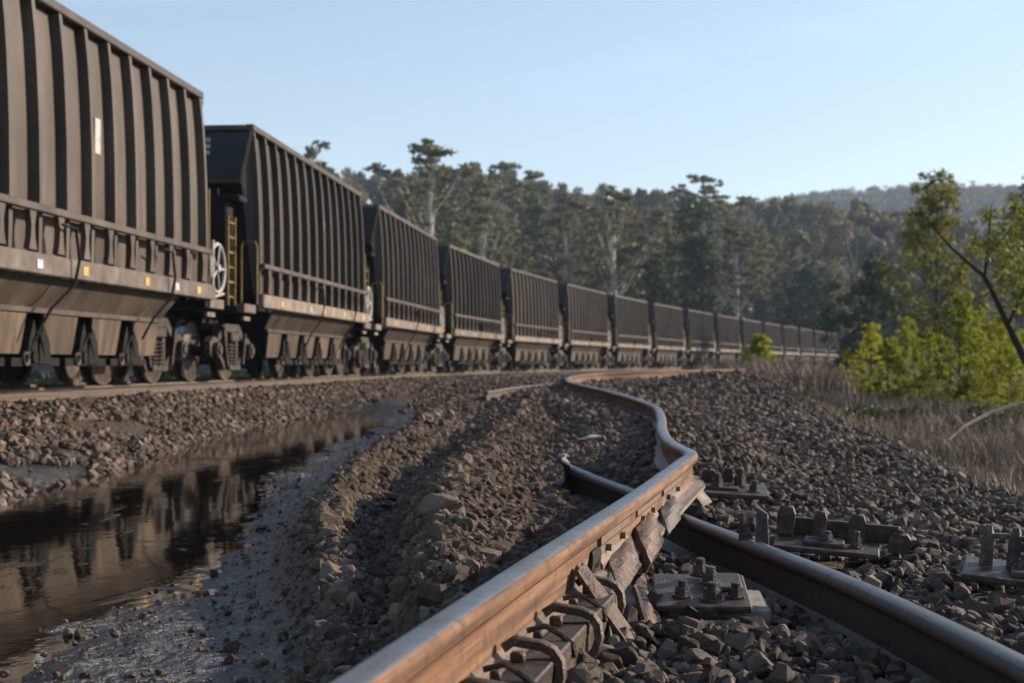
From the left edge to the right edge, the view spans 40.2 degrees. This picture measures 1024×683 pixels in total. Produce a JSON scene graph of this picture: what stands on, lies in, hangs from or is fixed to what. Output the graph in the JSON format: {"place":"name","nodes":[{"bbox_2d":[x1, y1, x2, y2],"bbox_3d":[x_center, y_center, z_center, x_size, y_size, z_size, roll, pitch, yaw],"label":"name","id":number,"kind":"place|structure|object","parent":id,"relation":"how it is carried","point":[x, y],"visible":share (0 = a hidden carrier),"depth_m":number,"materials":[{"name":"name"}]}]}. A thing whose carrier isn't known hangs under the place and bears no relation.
{"place":"outdoors","nodes":[
{"label":"outdoors","id":0,"kind":"place"},
{"bbox_2d":[0,413,392,682],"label":"water","id":1,"kind":"structure","parent":0,"point":[95,548],"depth_m":7.73,"materials":[{"name":"liquid"}]},
{"bbox_2d":[0,369,1023,682],"bbox_3d":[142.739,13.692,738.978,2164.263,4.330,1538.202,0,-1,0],"label":"ground","id":2,"kind":"structure","parent":0,"point":[104,663],"depth_m":5.15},
{"bbox_2d":[0,413,458,682],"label":"mud pebbles","id":3,"kind":"object","parent":2,"relation":"on","point":[233,646],"visible":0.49,"depth_m":4.81,"materials":[{"name":"gravel"}]},
{"bbox_2d":[0,371,590,507],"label":"line ballast","id":4,"kind":"structure","parent":2,"relation":"on","point":[162,412],"depth_m":16.24,"materials":[{"name":"gravel"}]},
{"bbox_2d":[0,365,798,388],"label":"running rail","id":5,"kind":"object","parent":4,"relation":"on","point":[85,384],"visible":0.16,"depth_m":22.97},
{"bbox_2d":[0,0,225,386],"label":"coal wagon","id":6,"kind":"object","parent":5,"relation":"on","point":[104,206],"visible":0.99,"depth_m":15.11,"materials":[{"name":"paint"}]},
{"bbox_2d":[0,365,813,401],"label":"running rail","id":7,"kind":"object","parent":4,"relation":"on","point":[50,393],"visible":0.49,"depth_m":21.68,"materials":[{"name":"metal"}]},
{"bbox_2d":[110,124,371,382],"bbox_3d":[-4.842,-1.272,25.538,3.072,3.923,11.018,0,-1,5],"label":"coal wagon","id":8,"kind":"object","parent":7,"relation":"on","point":[286,227],"visible":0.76,"depth_m":22.75,"materials":[{"name":"metal"}]},
{"bbox_2d":[284,204,443,375],"bbox_3d":[-3.884,-1.106,36.329,3.072,3.923,11.018,0,-1,6],"label":"coal wagon","id":9,"kind":"object","parent":7,"relation":"on","point":[401,271],"visible":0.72,"depth_m":34.22,"materials":[{"name":"metal"}]},
{"bbox_2d":[379,244,504,372],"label":"coal wagon","id":10,"kind":"object","parent":7,"relation":"on","point":[470,298],"visible":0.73,"depth_m":45.34,"materials":[{"name":"metal"}]},
{"bbox_2d":[454,268,561,370],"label":"coal wagon","id":11,"kind":"object","parent":7,"relation":"on","point":[530,317],"visible":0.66,"depth_m":55.98,"materials":[{"name":"metal"}]},
{"bbox_2d":[520,284,610,368],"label":"coal wagon","id":12,"kind":"object","parent":7,"relation":"on","point":[583,324],"visible":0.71,"depth_m":66.47,"materials":[{"name":"metal"}]},
{"bbox_2d":[574,295,650,367],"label":"coal wagon","id":13,"kind":"object","parent":7,"relation":"on","point":[628,325],"visible":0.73,"depth_m":77.07,"materials":[{"name":"metal"}]},
{"bbox_2d":[619,303,685,367],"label":"coal wagon","id":14,"kind":"object","parent":7,"relation":"on","point":[668,342],"visible":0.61,"depth_m":87.44,"materials":[{"name":"metal"}]},
{"bbox_2d":[657,310,715,366],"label":"coal wagon","id":15,"kind":"object","parent":7,"relation":"on","point":[698,333],"visible":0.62,"depth_m":97.57,"materials":[{"name":"metal"}]},
{"bbox_2d":[690,315,741,366],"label":"coal wagon","id":16,"kind":"object","parent":7,"relation":"on","point":[727,337],"visible":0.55,"depth_m":107.92,"materials":[{"name":"metal"}]},
{"bbox_2d":[718,319,761,365],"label":"coal wagon","id":17,"kind":"object","parent":7,"relation":"on","point":[748,329],"visible":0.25,"depth_m":116.62,"materials":[{"name":"metal"}]},
{"bbox_2d":[743,323,782,363],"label":"coal wagon","id":18,"kind":"object","parent":7,"relation":"on","point":[772,332],"visible":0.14,"depth_m":129.81,"materials":[{"name":"metal"}]},
{"bbox_2d":[778,326,798,363],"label":"coal wagon","id":19,"kind":"object","parent":7,"relation":"on","point":[789,339],"visible":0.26,"depth_m":138.79,"materials":[{"name":"metal"}]},
{"bbox_2d":[794,328,813,363],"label":"coal wagon","id":20,"kind":"object","parent":7,"relation":"on","point":[805,344],"visible":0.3,"depth_m":148.94,"materials":[{"name":"metal"}]},
{"bbox_2d":[797,330,826,364],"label":"coal wagon","id":21,"kind":"object","parent":7,"relation":"on","point":[820,351],"visible":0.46,"depth_m":158.50,"materials":[{"name":"metal"}]},
{"bbox_2d":[811,332,838,364],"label":"coal wagon","id":22,"kind":"object","parent":7,"relation":"on","point":[831,357],"visible":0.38,"depth_m":169.20,"materials":[{"name":"metal"}]},
{"bbox_2d":[304,139,338,176],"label":"eucalyptus tree","id":23,"kind":"object","parent":2,"relation":"on","point":[312,152],"visible":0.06,"depth_m":165.02,"materials":[{"name":"green plant"}]},
{"bbox_2d":[0,363,721,384],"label":"trackside scrub","id":24,"kind":"object","parent":2,"relation":"on","point":[38,376],"visible":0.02,"depth_m":38.32,"materials":[{"name":"plant"}]},
{"bbox_2d":[392,185,453,244],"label":"eucalyptus tree","id":25,"kind":"object","parent":2,"relation":"on","point":[401,213],"visible":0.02,"depth_m":177.21,"materials":[{"name":"green plant"}]},
{"bbox_2d":[361,138,525,370],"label":"eucalyptus tree","id":26,"kind":"object","parent":2,"relation":"on","point":[429,150],"visible":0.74,"depth_m":149.94,"materials":[{"name":"green plant"}]},
{"bbox_2d":[421,175,516,369],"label":"eucalyptus tree","id":27,"kind":"object","parent":2,"relation":"on","point":[480,193],"visible":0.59,"depth_m":169.41,"materials":[{"name":"green plant"}]},
{"bbox_2d":[485,224,528,367],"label":"eucalyptus tree","id":28,"kind":"object","parent":2,"relation":"on","point":[511,260],"visible":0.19,"depth_m":175.92,"materials":[{"name":"green plant"}]},
{"bbox_2d":[274,382,766,682],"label":"dirt clods","id":29,"kind":"object","parent":2,"relation":"on","point":[346,593],"visible":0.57,"depth_m":5.97,"materials":[{"name":"soil"}]},
{"bbox_2d":[411,493,462,515],"bbox_3d":[-0.295,0.648,5.511,0.208,0.095,0.127,0,-1,-22],"label":"rock","id":30,"kind":"object","parent":29,"relation":"on","point":[430,503],"visible":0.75,"depth_m":5.47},
{"bbox_2d":[484,383,561,400],"bbox_3d":[0.129,0.850,23.755,0.381,0.250,4.441,0,-1,17],"label":"rail piece","id":31,"kind":"object","parent":2,"relation":"on","point":[489,395],"visible":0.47,"depth_m":22.80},
{"bbox_2d":[330,369,745,682],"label":"bent rail","id":32,"kind":"object","parent":2,"relation":"on","point":[463,637],"visible":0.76,"depth_m":3.21,"materials":[{"name":"metal"}]},
{"bbox_2d":[501,635,566,682],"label":"spring clip","id":33,"kind":"object","parent":32,"relation":"attached to","point":[554,653],"visible":1,"depth_m":2.86,"materials":[{"name":"metal"}]},
{"bbox_2d":[588,546,601,573],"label":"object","id":34,"kind":"object","parent":32,"relation":"attached to","point":[595,559],"visible":0.83,"depth_m":3.98,"materials":[{"name":"metal"}]},
{"bbox_2d":[575,575,625,614],"bbox_3d":[0.233,0.688,3.696,0.135,0.140,0.075,0,-1,13],"label":"spring clip","id":35,"kind":"object","parent":32,"relation":"attached to","point":[617,588],"visible":0.53,"depth_m":3.69,"materials":[{"name":"metal"}]},
{"bbox_2d":[607,536,641,591],"bbox_3d":[0.340,0.688,4.274,0.094,0.087,0.841,0,-1,12],"label":"torn plate","id":36,"kind":"object","parent":32,"relation":"attached to","point":[624,565],"visible":0.83,"depth_m":4.22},
{"bbox_2d":[633,511,663,574],"bbox_3d":[0.468,0.684,4.807,0.122,0.112,0.901,0,-1,0],"label":"torn plate","id":37,"kind":"object","parent":32,"relation":"attached to","point":[648,538],"visible":0.95,"depth_m":4.70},
{"bbox_2d":[659,495,680,535],"bbox_3d":[0.633,0.693,5.590,0.076,0.077,0.895,0,-1,12],"label":"plate shard","id":38,"kind":"object","parent":32,"relation":"attached to","point":[670,514],"visible":0.99,"depth_m":5.51,"materials":[{"name":"metal"}]},
{"bbox_2d":[516,187,572,282],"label":"eucalyptus tree","id":39,"kind":"object","parent":2,"relation":"on","point":[538,208],"visible":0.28,"depth_m":196.91,"materials":[{"name":"green plant"}]},
{"bbox_2d":[531,192,606,367],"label":"eucalyptus tree","id":40,"kind":"object","parent":2,"relation":"on","point":[565,219],"visible":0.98,"depth_m":150.11,"materials":[{"name":"green plant"}]},
{"bbox_2d":[573,204,640,295],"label":"eucalyptus tree","id":41,"kind":"object","parent":2,"relation":"on","point":[594,282],"visible":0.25,"depth_m":167.73,"materials":[{"name":"green plant"}]},
{"bbox_2d":[580,184,665,364],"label":"eucalyptus tree","id":42,"kind":"object","parent":2,"relation":"on","point":[613,223],"visible":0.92,"depth_m":159.70,"materials":[{"name":"green plant"}]},
{"bbox_2d":[388,369,882,440],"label":"distant ballast","id":43,"kind":"structure","parent":2,"relation":"on","point":[642,389],"depth_m":20.64,"materials":[{"name":"gravel"}]},
{"bbox_2d":[637,251,688,366],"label":"eucalyptus tree","id":44,"kind":"object","parent":2,"relation":"on","point":[655,279],"visible":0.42,"depth_m":127.15,"materials":[{"name":"green plant"}]},
{"bbox_2d":[617,209,721,302],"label":"eucalyptus tree","id":45,"kind":"object","parent":2,"relation":"on","point":[657,218],"visible":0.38,"depth_m":167.92,"materials":[{"name":"green plant"}]},
{"bbox_2d":[625,585,770,623],"bbox_3d":[0.486,0.791,4.072,0.500,0.110,0.220,2,3,3],"label":"concrete sleeper end","id":46,"kind":"object","parent":2,"relation":"on","point":[760,607],"visible":0.22,"depth_m":3.96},
{"bbox_2d":[652,557,752,617],"bbox_3d":[0.545,0.702,4.043,0.270,0.094,0.316,0,8,4],"label":"fastening plate","id":47,"kind":"object","parent":46,"relation":"on","point":[702,589],"visible":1,"depth_m":3.97,"materials":[{"name":"metal"}]},
{"bbox_2d":[663,194,734,316],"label":"eucalyptus tree","id":48,"kind":"object","parent":2,"relation":"on","point":[697,297],"visible":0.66,"depth_m":149.44,"materials":[{"name":"green plant"}]},
{"bbox_2d":[674,250,733,314],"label":"eucalyptus tree","id":49,"kind":"object","parent":2,"relation":"on","point":[720,303],"visible":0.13,"depth_m":165.83,"materials":[{"name":"green plant"}]},
{"bbox_2d":[699,248,754,319],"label":"eucalyptus tree","id":50,"kind":"object","parent":2,"relation":"on","point":[730,305],"visible":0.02,"depth_m":174.95,"materials":[{"name":"green plant"}]},
{"bbox_2d":[692,219,789,364],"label":"eucalyptus tree","id":51,"kind":"object","parent":2,"relation":"on","point":[731,230],"visible":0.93,"depth_m":150.10,"materials":[{"name":"green plant"}]},
{"bbox_2d":[740,334,786,365],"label":"bush","id":52,"kind":"object","parent":2,"relation":"on","point":[758,345],"visible":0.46,"depth_m":51.78,"materials":[{"name":"green plant"}]},
{"bbox_2d":[555,453,1023,682],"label":"broken rail","id":53,"kind":"object","parent":2,"relation":"on","point":[919,641],"visible":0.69,"depth_m":3.90,"materials":[{"name":"metal"}]},
{"bbox_2d":[739,513,752,539],"bbox_3d":[0.841,0.666,5.022,0.052,0.102,0.024,0,-1,-29],"label":"steel wedge","id":54,"kind":"object","parent":53,"relation":"on","point":[744,531],"visible":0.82,"depth_m":5.01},
{"bbox_2d":[565,590,1023,682],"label":"ballast gravel","id":55,"kind":"structure","parent":2,"relation":"on","point":[750,649],"depth_m":3.43,"materials":[{"name":"gravel"}]},
{"bbox_2d":[501,660,553,682],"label":"foot plate","id":56,"kind":"object","parent":55,"relation":"on","point":[537,671],"visible":0.73,"depth_m":2.77,"materials":[{"name":"metal"}]},
{"bbox_2d":[482,661,536,682],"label":"clip pin","id":57,"kind":"object","parent":56,"relation":"on","point":[495,674],"visible":0.87,"depth_m":2.67,"materials":[{"name":"metal"}]},
{"bbox_2d":[526,624,587,682],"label":"foot plate","id":58,"kind":"object","parent":55,"relation":"on","point":[577,634],"visible":0.59,"depth_m":3.08,"materials":[{"name":"metal"}]},
{"bbox_2d":[526,623,577,657],"bbox_3d":[0.086,0.654,3.056,0.117,0.071,0.046,0,-1,13],"label":"clip pin","id":59,"kind":"object","parent":58,"relation":"on","point":[537,631],"visible":0.84,"depth_m":3.05,"materials":[{"name":"metal"}]},
{"bbox_2d":[542,602,603,657],"bbox_3d":[0.142,0.681,3.257,0.146,0.140,0.068,0,-1,2],"label":"spring clip","id":60,"kind":"object","parent":58,"relation":"on","point":[592,618],"visible":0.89,"depth_m":3.25,"materials":[{"name":"metal"}]},
{"bbox_2d":[563,593,615,651],"bbox_3d":[0.191,0.696,3.478,0.073,0.076,0.434,0,-1,13],"label":"foot plate","id":61,"kind":"object","parent":55,"relation":"on","point":[608,600],"visible":0.42,"depth_m":3.43,"materials":[{"name":"metal"}]},
{"bbox_2d":[562,592,607,622],"bbox_3d":[0.181,0.660,3.475,0.117,0.071,0.046,0,-1,13],"label":"clip pin","id":62,"kind":"object","parent":61,"relation":"on","point":[572,598],"visible":0.82,"depth_m":3.47,"materials":[{"name":"metal"}]},
{"bbox_2d":[575,561,636,642],"bbox_3d":[0.239,0.691,3.625,0.089,0.196,0.352,0,-1,-29],"label":"rusty bar","id":63,"kind":"object","parent":55,"relation":"on","point":[593,587],"visible":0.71,"depth_m":3.61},
{"bbox_2d":[632,573,660,644],"bbox_3d":[0.379,0.752,3.933,0.059,0.089,0.784,0,-1,0],"label":"rusty strip","id":64,"kind":"object","parent":55,"relation":"on","point":[647,610],"visible":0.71,"depth_m":3.93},
{"bbox_2d":[596,397,1023,611],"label":"ballast gravel","id":65,"kind":"structure","parent":2,"relation":"on","point":[945,538],"depth_m":7.88,"materials":[{"name":"gravel"}]},
{"bbox_2d":[701,464,769,500],"bbox_3d":[1.125,0.718,7.261,0.400,0.129,0.340,3,4,6],"label":"fastening plate","id":66,"kind":"object","parent":65,"relation":"on","point":[717,485],"visible":0.92,"depth_m":7.22,"materials":[{"name":"metal"}]},
{"bbox_2d":[755,499,910,559],"bbox_3d":[1.135,0.670,4.949,0.538,0.165,0.273,4,4,14],"label":"fastening plate","id":67,"kind":"object","parent":65,"relation":"on","point":[856,535],"visible":1,"depth_m":4.98,"materials":[{"name":"metal"}]},
{"bbox_2d":[961,524,1023,587],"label":"fastening plate","id":68,"kind":"object","parent":65,"relation":"on","point":[984,567],"visible":1,"depth_m":4.32,"materials":[{"name":"metal"}]},
{"bbox_2d":[837,322,901,394],"bbox_3d":[6.826,0.435,26.983,1.065,1.633,1.343,-1,-1,39],"label":"sapling","id":69,"kind":"object","parent":2,"relation":"on","point":[870,332],"visible":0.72,"depth_m":26.99,"materials":[{"name":"green plant"}]},
{"bbox_2d":[817,251,926,373],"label":"eucalyptus tree","id":70,"kind":"object","parent":2,"relation":"on","point":[864,310],"visible":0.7,"depth_m":104.19,"materials":[{"name":"green plant"}]},
{"bbox_2d":[852,337,927,404],"bbox_3d":[6.401,0.564,23.989,1.131,1.285,1.363,0,-1,-22],"label":"sapling","id":71,"kind":"object","parent":2,"relation":"on","point":[888,354],"visible":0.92,"depth_m":23.83,"materials":[{"name":"green plant"}]},
{"bbox_2d":[882,316,925,396],"bbox_3d":[8.112,0.411,28.974,0.939,1.890,1.184,0,-1,19],"label":"sapling","id":72,"kind":"object","parent":2,"relation":"on","point":[907,333],"visible":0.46,"depth_m":29.03,"materials":[{"name":"green plant"}]},
{"bbox_2d":[797,388,1021,487],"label":"green tufts","id":73,"kind":"object","parent":2,"relation":"on","point":[904,443],"visible":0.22,"depth_m":13.03,"materials":[{"name":"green plant"}]},
{"bbox_2d":[903,331,957,403],"bbox_3d":[7.788,0.553,26.058,1.033,1.545,0.982,0,-1,6],"label":"sapling","id":74,"kind":"object","parent":2,"relation":"on","point":[931,336],"visible":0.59,"depth_m":25.94,"materials":[{"name":"green plant"}]},
{"bbox_2d":[842,389,1023,434],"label":"undergrowth","id":75,"kind":"object","parent":2,"relation":"on","point":[866,411],"visible":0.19,"depth_m":18.12,"materials":[{"name":"plant"}]},
{"bbox_2d":[859,167,1007,387],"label":"slender tree","id":76,"kind":"object","parent":2,"relation":"on","point":[930,204],"visible":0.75,"depth_m":45.73,"materials":[{"name":"green plant"}]},
{"bbox_2d":[912,287,1005,405],"bbox_3d":[7.623,0.165,24.004,1.434,2.229,1.728,0,-1,-12],"label":"sapling","id":77,"kind":"object","parent":2,"relation":"on","point":[965,331],"visible":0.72,"depth_m":23.83,"materials":[{"name":"green plant"}]},
{"bbox_2d":[924,200,1023,363],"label":"leaning tree","id":78,"kind":"object","parent":2,"relation":"on","point":[989,243],"visible":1,"depth_m":15.00,"materials":[{"name":"green plant"}]},
{"bbox_2d":[939,331,1022,403],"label":"sapling","id":79,"kind":"object","parent":2,"relation":"on","point":[985,338],"visible":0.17,"depth_m":25.98,"materials":[{"name":"green plant"}]},
{"bbox_2d":[955,177,1023,355],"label":"slender tree","id":80,"kind":"object","parent":2,"relation":"on","point":[1013,198],"visible":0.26,"depth_m":60.03,"materials":[{"name":"green plant"}]},
{"bbox_2d":[957,314,1023,406],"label":"sapling","id":81,"kind":"object","parent":2,"relation":"on","point":[990,363],"visible":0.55,"depth_m":22.92,"materials":[{"name":"green plant"}]},
{"bbox_2d":[969,345,1023,415],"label":"sapling","id":82,"kind":"object","parent":2,"relation":"on","point":[991,382],"visible":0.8,"depth_m":19.02,"materials":[{"name":"green plant"}]},
{"bbox_2d":[991,324,1023,408],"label":"sapling","id":83,"kind":"object","parent":2,"relation":"on","point":[1021,380],"visible":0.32,"depth_m":21.06,"materials":[{"name":"green plant"}]},
{"bbox_2d":[31,227,1023,372],"bbox_3d":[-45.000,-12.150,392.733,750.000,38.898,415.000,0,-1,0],"label":"hill","id":84,"kind":"structure","parent":0,"point":[205,368],"depth_m":212.66,"materials":[{"name":"soil"}]},
{"bbox_2d":[442,196,522,262],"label":"eucalyptus tree","id":85,"kind":"object","parent":84,"relation":"on","point":[462,212],"visible":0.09,"depth_m":190.38,"materials":[{"name":"green plant"}]},
{"bbox_2d":[452,161,555,231],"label":"eucalyptus tree","id":86,"kind":"object","parent":84,"relation":"on","point":[518,206],"visible":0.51,"depth_m":228.26,"materials":[{"name":"green plant"}]},
{"bbox_2d":[511,235,554,278],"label":"eucalyptus tree","id":87,"kind":"object","parent":84,"relation":"on","point":[526,259],"visible":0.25,"depth_m":188.51,"materials":[{"name":"green plant"}]},
{"bbox_2d":[517,211,553,275],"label":"eucalyptus tree","id":88,"kind":"object","parent":84,"relation":"on","point":[538,220],"visible":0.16,"depth_m":196.68,"materials":[{"name":"green plant"}]},
{"bbox_2d":[549,237,598,285],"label":"eucalyptus tree","id":89,"kind":"object","parent":84,"relation":"on","point":[576,241],"visible":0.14,"depth_m":186.64,"materials":[{"name":"green plant"}]},
{"bbox_2d":[172,183,1022,369],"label":"forest trunks","id":90,"kind":"object","parent":84,"relation":"on","point":[844,262],"visible":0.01,"depth_m":272.49,"materials":[{"name":"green plant"}]},
{"bbox_2d":[334,161,1023,339],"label":"hillside forest","id":91,"kind":"object","parent":84,"relation":"on","point":[879,235],"visible":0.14,"depth_m":295.46,"materials":[{"name":"green plant"}]},
{"bbox_2d":[661,173,759,238],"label":"eucalyptus tree","id":92,"kind":"object","parent":84,"relation":"on","point":[704,190],"visible":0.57,"depth_m":244.77,"materials":[{"name":"green plant"}]},
{"bbox_2d":[707,218,730,267],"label":"eucalyptus tree","id":93,"kind":"object","parent":84,"relation":"on","point":[717,233],"visible":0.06,"depth_m":218.37,"materials":[{"name":"green plant"}]},
{"bbox_2d":[718,222,769,319],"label":"eucalyptus tree","id":94,"kind":"object","parent":84,"relation":"on","point":[727,248],"visible":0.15,"depth_m":188.84,"materials":[{"name":"green plant"}]},
{"bbox_2d":[726,248,769,321],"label":"eucalyptus tree","id":95,"kind":"object","parent":84,"relation":"on","point":[764,287],"visible":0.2,"depth_m":187.02,"materials":[{"name":"green plant"}]},
{"bbox_2d":[740,223,787,323],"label":"eucalyptus tree","id":96,"kind":"object","parent":84,"relation":"on","point":[762,316],"visible":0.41,"depth_m":189.66,"materials":[{"name":"green plant"}]},
{"bbox_2d":[771,225,822,307],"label":"eucalyptus tree","id":97,"kind":"object","parent":84,"relation":"on","point":[794,246],"visible":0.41,"depth_m":214.26,"materials":[{"name":"green plant"}]},
{"bbox_2d":[775,254,834,325],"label":"eucalyptus tree","id":98,"kind":"object","parent":84,"relation":"on","point":[817,263],"visible":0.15,"depth_m":202.93,"materials":[{"name":"green plant"}]},
{"bbox_2d":[772,258,853,344],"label":"eucalyptus tree","id":99,"kind":"object","parent":84,"relation":"on","point":[809,282],"visible":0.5,"depth_m":189.22,"materials":[{"name":"green plant"}]},
{"bbox_2d":[820,259,849,291],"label":"eucalyptus tree","id":100,"kind":"object","parent":84,"relation":"on","point":[831,265],"visible":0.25,"depth_m":222.16,"materials":[{"name":"green plant"}]},
{"bbox_2d":[830,291,856,349],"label":"eucalyptus tree","id":101,"kind":"object","parent":84,"relation":"on","point":[838,310],"visible":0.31,"depth_m":185.45,"materials":[{"name":"green plant"}]},
{"bbox_2d":[56,0,1023,205],"label":"sky","id":102,"kind":"structure","parent":0,"point":[762,98],"materials":[{"name":"blue"}]},
{"bbox_2d":[694,353,871,398],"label":"dry grass","id":103,"kind":"structure","parent":0,"point":[826,379],"depth_m":27.25,"materials":[{"name":"plant"}]},
{"bbox_2d":[749,372,1023,496],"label":"dry grass","id":104,"kind":"structure","parent":0,"point":[992,446],"depth_m":14.39,"materials":[{"name":"plant"}]},
{"bbox_2d":[948,401,1023,440],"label":"fallen branch","id":105,"kind":"object","parent":104,"relation":"on","point":[1003,408],"visible":1,"depth_m":13.38,"materials":[{"name":"grey wood"}]},
{"bbox_3d":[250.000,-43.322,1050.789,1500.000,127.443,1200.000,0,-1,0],"label":"hill","id":106,"kind":"structure","parent":0,"visible":0},
{"bbox_2d":[692,180,1023,245],"bbox_3d":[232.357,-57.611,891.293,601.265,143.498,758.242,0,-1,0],"label":"distant forest","id":107,"kind":"object","parent":106,"relation":"on","point":[974,198],"visible":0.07,"depth_m":983.57,"materials":[{"name":"green plant"}]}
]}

